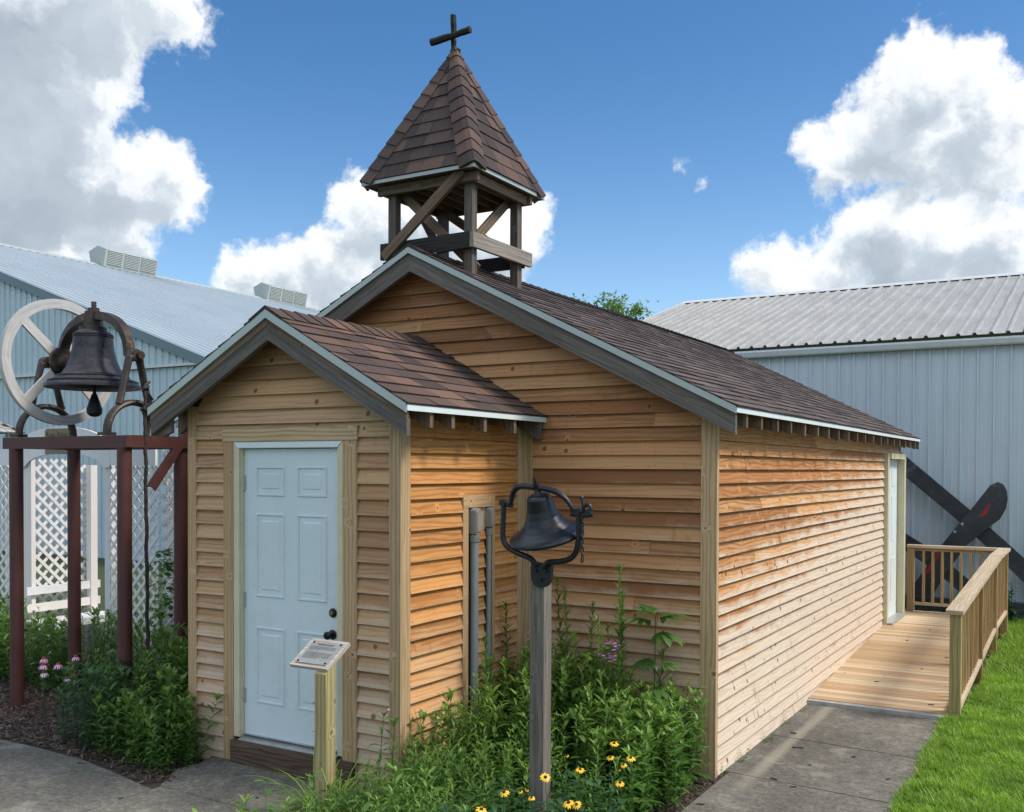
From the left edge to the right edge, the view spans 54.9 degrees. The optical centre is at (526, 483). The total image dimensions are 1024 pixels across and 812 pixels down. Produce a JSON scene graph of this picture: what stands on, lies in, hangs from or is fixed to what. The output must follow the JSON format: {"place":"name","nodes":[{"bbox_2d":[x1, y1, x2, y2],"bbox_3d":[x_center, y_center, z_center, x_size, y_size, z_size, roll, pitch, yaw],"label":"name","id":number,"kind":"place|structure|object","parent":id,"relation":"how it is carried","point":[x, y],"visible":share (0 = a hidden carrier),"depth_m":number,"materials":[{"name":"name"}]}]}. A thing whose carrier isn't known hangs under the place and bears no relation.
{"place":"outdoors","nodes":[
{"label":"outdoors","id":0,"kind":"place"},
{"bbox_2d":[0,422,24,594],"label":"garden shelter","id":1,"kind":"object","parent":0,"point":[7,430],"visible":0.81,"depth_m":16.42,"materials":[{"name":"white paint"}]},
{"bbox_2d":[0,243,320,562],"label":"steel barn","id":2,"kind":"structure","parent":0,"point":[179,329],"depth_m":25.01,"materials":[{"name":"metal"}]},
{"bbox_2d":[0,704,939,811],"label":"path","id":3,"kind":"structure","parent":0,"point":[834,776],"depth_m":6.77,"materials":[{"name":"concrete"}]},
{"bbox_2d":[77,629,947,804],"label":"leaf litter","id":4,"kind":"object","parent":3,"relation":"on","point":[696,803],"visible":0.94,"depth_m":7.11,"materials":[{"name":"brown plant"}]},
{"bbox_2d":[720,704,807,776],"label":"wall weeds","id":5,"kind":"object","parent":3,"relation":"on","point":[750,745],"depth_m":7.33,"materials":[{"name":"green plant"}]},
{"bbox_2d":[0,551,1021,805],"bbox_3d":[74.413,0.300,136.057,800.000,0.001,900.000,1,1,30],"label":"ground","id":6,"kind":"structure","parent":0,"point":[136,587],"depth_m":18.70,"materials":[{"name":"plant"}]},
{"bbox_2d":[0,628,744,811],"bbox_3d":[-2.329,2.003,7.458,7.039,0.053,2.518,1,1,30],"label":"bark mulch","id":7,"kind":"object","parent":6,"relation":"on","point":[55,737],"visible":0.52,"depth_m":7.79,"materials":[{"name":"brown wood"}]},
{"bbox_2d":[38,657,48,710],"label":"coneflower","id":8,"kind":"object","parent":7,"relation":"on","point":[43,659],"visible":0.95,"depth_m":8.03,"materials":[{"name":"pink plant"}]},
{"bbox_2d":[38,663,49,716],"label":"coneflower","id":9,"kind":"object","parent":7,"relation":"on","point":[43,665],"visible":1,"depth_m":7.93,"materials":[{"name":"pink plant"}]},
{"bbox_2d":[40,670,49,723],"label":"coneflower","id":10,"kind":"object","parent":7,"relation":"on","point":[45,673],"visible":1,"depth_m":7.96,"materials":[{"name":"pink plant"}]},
{"bbox_2d":[52,662,63,704],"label":"coneflower","id":11,"kind":"object","parent":7,"relation":"on","point":[58,665],"visible":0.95,"depth_m":7.89,"materials":[{"name":"pink plant"}]},
{"bbox_2d":[25,580,104,663],"bbox_3d":[-5.066,1.553,10.997,0.404,0.853,0.980,1,1,30],"label":"garden bench","id":12,"kind":"object","parent":7,"relation":"on","point":[52,605],"visible":0.27,"depth_m":10.97,"materials":[{"name":"white paint"}]},
{"bbox_2d":[0,591,171,664],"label":"back foliage","id":13,"kind":"object","parent":7,"relation":"on","point":[88,631],"visible":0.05,"depth_m":11.27,"materials":[{"name":"green plant"}]},
{"bbox_2d":[0,427,173,671],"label":"rose arbor","id":14,"kind":"object","parent":7,"relation":"on","point":[107,459],"visible":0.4,"depth_m":10.81,"materials":[{"name":"white paint"}]},
{"bbox_2d":[0,595,186,712],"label":"border foliage","id":15,"kind":"object","parent":7,"relation":"on","point":[50,650],"visible":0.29,"depth_m":9.55,"materials":[{"name":"green plant"}]},
{"bbox_2d":[3,431,187,727],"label":"steel bell tower","id":16,"kind":"structure","parent":7,"relation":"on","point":[124,446],"depth_m":8.51,"materials":[{"name":"brown metal"}]},
{"bbox_2d":[0,299,168,436],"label":"bell","id":17,"kind":"object","parent":16,"relation":"on","point":[82,358],"visible":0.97,"depth_m":8.55,"materials":[{"name":"black paint"}]},
{"bbox_2d":[140,385,149,674],"bbox_3d":[-3.135,0.384,8.111,0.078,2.396,0.063,-1,1,-42],"label":"bell rope","id":18,"kind":"object","parent":16,"relation":"hanging from","point":[145,389],"visible":0.88,"depth_m":8.11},
{"bbox_2d":[49,648,185,751],"bbox_3d":[-3.226,1.689,7.742,1.094,0.654,0.909,1,1,30],"label":"leafy shrub","id":19,"kind":"object","parent":7,"relation":"on","point":[112,680],"visible":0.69,"depth_m":7.56,"materials":[{"name":"green plant"}]},
{"bbox_2d":[72,655,81,700],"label":"coneflower","id":20,"kind":"object","parent":19,"relation":"on","point":[76,657],"visible":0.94,"depth_m":7.82,"materials":[{"name":"pink plant"}]},
{"bbox_2d":[87,623,222,774],"bbox_3d":[-2.669,1.591,7.604,1.501,0.859,1.519,1,1,30],"label":"leafy shrub","id":21,"kind":"object","parent":7,"relation":"on","point":[169,716],"visible":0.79,"depth_m":7.21,"materials":[{"name":"green plant"}]},
{"bbox_2d":[140,546,173,681],"bbox_3d":[-3.471,1.322,9.520,0.565,1.466,0.286,1,1,30],"label":"climbing vine","id":22,"kind":"object","parent":7,"relation":"on","point":[165,603],"visible":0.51,"depth_m":9.53,"materials":[{"name":"green plant"}]},
{"bbox_2d":[290,638,350,808],"bbox_3d":[-1.295,1.541,6.175,0.306,1.094,0.234,1,1,30],"label":"information sign","id":23,"kind":"object","parent":7,"relation":"on","point":[321,656],"visible":1,"depth_m":6.04,"materials":[{"name":"brown wood"}]},
{"bbox_2d":[238,749,405,811],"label":"strap leaf tuft","id":24,"kind":"object","parent":7,"relation":"on","point":[300,804],"visible":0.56,"depth_m":5.91,"materials":[{"name":"green plant"}]},
{"bbox_2d":[369,709,395,795],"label":"phlox plant","id":25,"kind":"object","parent":7,"relation":"on","point":[381,733],"visible":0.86,"depth_m":6.10,"materials":[{"name":"green plant"}]},
{"bbox_2d":[380,717,405,790],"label":"phlox plant","id":26,"kind":"object","parent":7,"relation":"on","point":[393,722],"visible":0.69,"depth_m":6.10,"materials":[{"name":"green plant"}]},
{"bbox_2d":[191,629,712,811],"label":"bed foliage","id":27,"kind":"object","parent":7,"relation":"on","point":[510,756],"visible":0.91,"depth_m":6.22,"materials":[{"name":"green plant"}]},
{"bbox_2d":[475,632,496,754],"bbox_3d":[-0.294,1.534,6.850,0.213,1.014,0.217,1,1,30],"label":"goldenrod stem","id":28,"kind":"object","parent":7,"relation":"on","point":[484,662],"visible":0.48,"depth_m":6.86,"materials":[{"name":"green plant"}]},
{"bbox_2d":[497,600,516,712],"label":"goldenrod stem","id":29,"kind":"object","parent":7,"relation":"on","point":[505,635],"visible":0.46,"depth_m":7.31,"materials":[{"name":"green plant"}]},
{"bbox_2d":[509,644,529,729],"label":"goldenrod stem","id":30,"kind":"object","parent":7,"relation":"on","point":[524,649],"visible":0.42,"depth_m":7.05,"materials":[{"name":"green plant"}]},
{"bbox_2d":[437,761,625,811],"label":"flower foliage","id":31,"kind":"object","parent":7,"relation":"on","point":[560,797],"visible":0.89,"depth_m":5.46,"materials":[{"name":"green plant"}]},
{"bbox_2d":[476,806,486,811],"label":"black eyed susan","id":32,"kind":"object","parent":31,"relation":"on","point":[481,809],"visible":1,"depth_m":4.73,"materials":[{"name":"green plant"}]},
{"bbox_2d":[500,790,509,811],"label":"black eyed susan","id":33,"kind":"object","parent":31,"relation":"on","point":[504,792],"visible":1,"depth_m":4.99,"materials":[{"name":"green plant"}]},
{"bbox_2d":[534,773,549,806],"bbox_3d":[0.081,1.662,5.040,0.099,0.356,0.047,-1,1,-38],"label":"black eyed susan","id":34,"kind":"object","parent":31,"relation":"on","point":[545,777],"visible":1,"depth_m":5.04,"materials":[{"name":"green plant"}]},
{"bbox_2d":[563,754,568,807],"bbox_3d":[0.214,1.717,5.643,0.065,0.349,0.079,1,1,41],"label":"black eyed susan","id":35,"kind":"object","parent":31,"relation":"on","point":[566,756],"visible":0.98,"depth_m":5.62,"materials":[{"name":"green plant"}]},
{"bbox_2d":[563,800,573,811],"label":"black eyed susan","id":36,"kind":"object","parent":31,"relation":"on","point":[567,804],"visible":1,"depth_m":4.83,"materials":[{"name":"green plant"}]},
{"bbox_2d":[572,801,580,811],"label":"black eyed susan","id":37,"kind":"object","parent":31,"relation":"on","point":[576,805],"visible":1,"depth_m":4.81,"materials":[{"name":"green plant"}]},
{"bbox_2d":[569,768,584,811],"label":"black eyed susan","id":38,"kind":"object","parent":31,"relation":"on","point":[581,770],"visible":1,"depth_m":5.37,"materials":[{"name":"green plant"}]},
{"bbox_2d":[607,756,618,789],"bbox_3d":[0.495,1.718,5.615,0.074,0.349,0.084,1,1,30],"label":"black eyed susan","id":39,"kind":"object","parent":31,"relation":"on","point":[610,758],"visible":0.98,"depth_m":5.60,"materials":[{"name":"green plant"}]},
{"bbox_2d":[610,741,618,799],"bbox_3d":[0.520,1.714,5.888,0.064,0.349,0.114,0,1,-19],"label":"black eyed susan","id":40,"kind":"object","parent":31,"relation":"on","point":[613,743],"visible":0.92,"depth_m":5.88,"materials":[{"name":"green plant"}]},
{"bbox_2d":[615,781,624,811],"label":"black eyed susan","id":41,"kind":"object","parent":31,"relation":"on","point":[621,783],"visible":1,"depth_m":5.24,"materials":[{"name":"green plant"}]},
{"bbox_2d":[617,768,627,805],"bbox_3d":[0.546,1.798,5.640,0.086,0.349,0.041,0,1,-19],"label":"black eyed susan","id":42,"kind":"object","parent":31,"relation":"on","point":[617,793],"visible":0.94,"depth_m":5.63,"materials":[{"name":"green plant"}]},
{"bbox_2d":[619,763,626,811],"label":"black eyed susan","id":43,"kind":"object","parent":31,"relation":"on","point":[624,766],"visible":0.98,"depth_m":5.53,"materials":[{"name":"green plant"}]},
{"bbox_2d":[622,756,639,808],"bbox_3d":[0.590,1.719,5.589,0.108,0.349,0.072,0,1,3],"label":"black eyed susan","id":44,"kind":"object","parent":31,"relation":"on","point":[628,758],"visible":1,"depth_m":5.59,"materials":[{"name":"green plant"}]},
{"bbox_2d":[529,567,551,811],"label":"wooden post","id":45,"kind":"object","parent":7,"relation":"on","point":[540,683],"visible":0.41,"depth_m":5.54,"materials":[{"name":"grey wood"}]},
{"bbox_2d":[499,477,593,587],"bbox_3d":[0.131,0.270,5.454,0.411,0.615,0.506,0,1,-27],"label":"farm bell","id":46,"kind":"object","parent":45,"relation":"attached to","point":[547,525],"visible":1,"depth_m":5.38,"materials":[{"name":"black paint"}]},
{"bbox_2d":[551,643,561,752],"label":"goldenrod stem","id":47,"kind":"object","parent":7,"relation":"on","point":[555,662],"visible":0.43,"depth_m":6.90,"materials":[{"name":"green plant"}]},
{"bbox_2d":[553,574,571,712],"bbox_3d":[0.265,1.350,7.181,0.245,1.375,0.229,1,1,30],"label":"goldenrod stem","id":48,"kind":"object","parent":7,"relation":"on","point":[558,610],"visible":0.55,"depth_m":7.22,"materials":[{"name":"green plant"}]},
{"bbox_2d":[555,584,578,765],"bbox_3d":[0.322,1.370,7.038,0.241,1.339,0.215,1,1,30],"label":"goldenrod stem","id":49,"kind":"object","parent":7,"relation":"on","point":[565,617],"visible":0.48,"depth_m":7.03,"materials":[{"name":"green plant"}]},
{"bbox_2d":[565,631,584,744],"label":"goldenrod stem","id":50,"kind":"object","parent":7,"relation":"on","point":[574,653],"visible":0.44,"depth_m":6.88,"materials":[{"name":"green plant"}]},
{"bbox_2d":[582,601,599,710],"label":"goldenrod stem","id":51,"kind":"object","parent":7,"relation":"on","point":[592,627],"visible":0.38,"depth_m":7.02,"materials":[{"name":"green plant"}]},
{"bbox_2d":[591,615,613,720],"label":"goldenrod stem","id":52,"kind":"object","parent":7,"relation":"on","point":[601,664],"visible":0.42,"depth_m":6.75,"materials":[{"name":"green plant"}]},
{"bbox_2d":[601,623,615,697],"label":"goldenrod stem","id":53,"kind":"object","parent":7,"relation":"on","point":[607,644],"visible":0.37,"depth_m":6.99,"materials":[{"name":"green plant"}]},
{"bbox_2d":[599,642,622,741],"bbox_3d":[0.559,1.551,6.622,0.150,0.973,0.170,0,1,-22],"label":"pink phlox","id":54,"kind":"object","parent":7,"relation":"on","point":[609,664],"visible":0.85,"depth_m":6.62,"materials":[{"name":"green plant"}]},
{"bbox_2d":[611,586,630,706],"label":"goldenrod stem","id":55,"kind":"object","parent":7,"relation":"on","point":[622,622],"visible":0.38,"depth_m":6.91,"materials":[{"name":"green plant"}]},
{"bbox_2d":[610,645,632,723],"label":"goldenrod stem","id":56,"kind":"object","parent":7,"relation":"on","point":[619,664],"visible":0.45,"depth_m":6.69,"materials":[{"name":"green plant"}]},
{"bbox_2d":[608,563,636,711],"bbox_3d":[0.658,1.295,6.819,0.240,1.499,0.217,1,1,30],"label":"goldenrod stem","id":57,"kind":"object","parent":7,"relation":"on","point":[620,615],"visible":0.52,"depth_m":6.83,"materials":[{"name":"green plant"}]},
{"bbox_2d":[572,678,710,811],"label":"corner foliage","id":58,"kind":"object","parent":7,"relation":"on","point":[682,733],"visible":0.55,"depth_m":6.30,"materials":[{"name":"green plant"}]},
{"bbox_2d":[621,604,692,715],"bbox_3d":[0.874,1.440,6.698,0.462,1.194,0.397,1,1,30],"label":"star leaved plant","id":59,"kind":"object","parent":7,"relation":"on","point":[658,638],"visible":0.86,"depth_m":6.65,"materials":[{"name":"green plant"}]},
{"bbox_2d":[146,14,920,797],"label":"church","id":60,"kind":"structure","parent":6,"relation":"on","point":[366,454],"depth_m":7.13,"materials":[{"name":"brown wood"}]},
{"bbox_2d":[243,448,337,749],"bbox_3d":[-1.638,0.771,6.791,0.902,2.025,0.113,1,1,30],"label":"door","id":61,"kind":"structure","parent":60,"relation":"in","point":[290,594],"depth_m":6.82,"materials":[{"name":"white paint"}]},
{"bbox_2d":[888,459,896,616],"bbox_3d":[4.666,0.702,12.649,0.015,2.030,0.920,1,1,30],"label":"side door","id":62,"kind":"structure","parent":60,"relation":"in","point":[893,463],"depth_m":12.78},
{"bbox_2d":[572,290,658,319],"bbox_3d":[2.469,-2.037,30.135,3.930,7.494,3.991,1,1,30],"label":"tree","id":63,"kind":"object","parent":6,"relation":"on","point":[613,305],"visible":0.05,"depth_m":29.47,"materials":[{"name":"green plant"}]},
{"bbox_2d":[808,698,947,719],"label":"kerb","id":64,"kind":"structure","parent":6,"relation":"on","point":[873,709],"depth_m":8.70,"materials":[{"name":"concrete"}]},
{"bbox_2d":[809,544,1010,716],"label":"access ramp","id":65,"kind":"structure","parent":6,"relation":"on","point":[969,627],"depth_m":10.07,"materials":[{"name":"brown wood"}]},
{"bbox_2d":[881,610,1023,811],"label":"grass","id":66,"kind":"structure","parent":6,"relation":"on","point":[944,756],"depth_m":7.34,"materials":[{"name":"green plant"}]},
{"bbox_2d":[905,482,1007,596],"bbox_3d":[6.345,0.958,14.700,1.483,1.985,0.070,1,1,28],"label":"windmill sail","id":67,"kind":"object","parent":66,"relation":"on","point":[987,510],"visible":0.88,"depth_m":14.55,"materials":[{"name":"metal"}]},
{"bbox_2d":[928,652,1023,811],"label":"lawn clover","id":68,"kind":"object","parent":66,"relation":"on","point":[998,727],"visible":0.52,"depth_m":7.78,"materials":[{"name":"green plant"}]},
{"bbox_2d":[1008,582,1022,621],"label":"leafy weed","id":69,"kind":"object","parent":66,"relation":"on","point":[1010,609],"visible":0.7,"depth_m":13.81,"materials":[{"name":"green plant"}]},
{"bbox_2d":[905,533,1010,601],"bbox_3d":[6.318,1.139,14.777,2.402,1.620,0.061,1,1,31],"label":"windmill sail","id":70,"kind":"object","parent":6,"relation":"on","point":[918,556],"visible":0.1,"depth_m":14.88,"materials":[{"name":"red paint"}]},
{"bbox_2d":[901,453,1023,581],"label":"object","id":71,"kind":"object","parent":6,"relation":"on","point":[937,493],"visible":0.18,"depth_m":14.84,"materials":[{"name":"black wood"}]},
{"bbox_2d":[905,595,1023,618],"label":"wooden beam","id":72,"kind":"structure","parent":6,"relation":"on","point":[1020,605],"depth_m":14.57,"materials":[{"name":"brown wood"}]},
{"bbox_2d":[0,0,1023,319],"label":"sky","id":73,"kind":"structure","parent":0,"point":[679,151],"materials":[{"name":"blue"}]},
{"bbox_2d":[642,272,1023,601],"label":"steel barn","id":74,"kind":"structure","parent":0,"point":[936,366],"depth_m":15.63,"materials":[{"name":"grey metal"}]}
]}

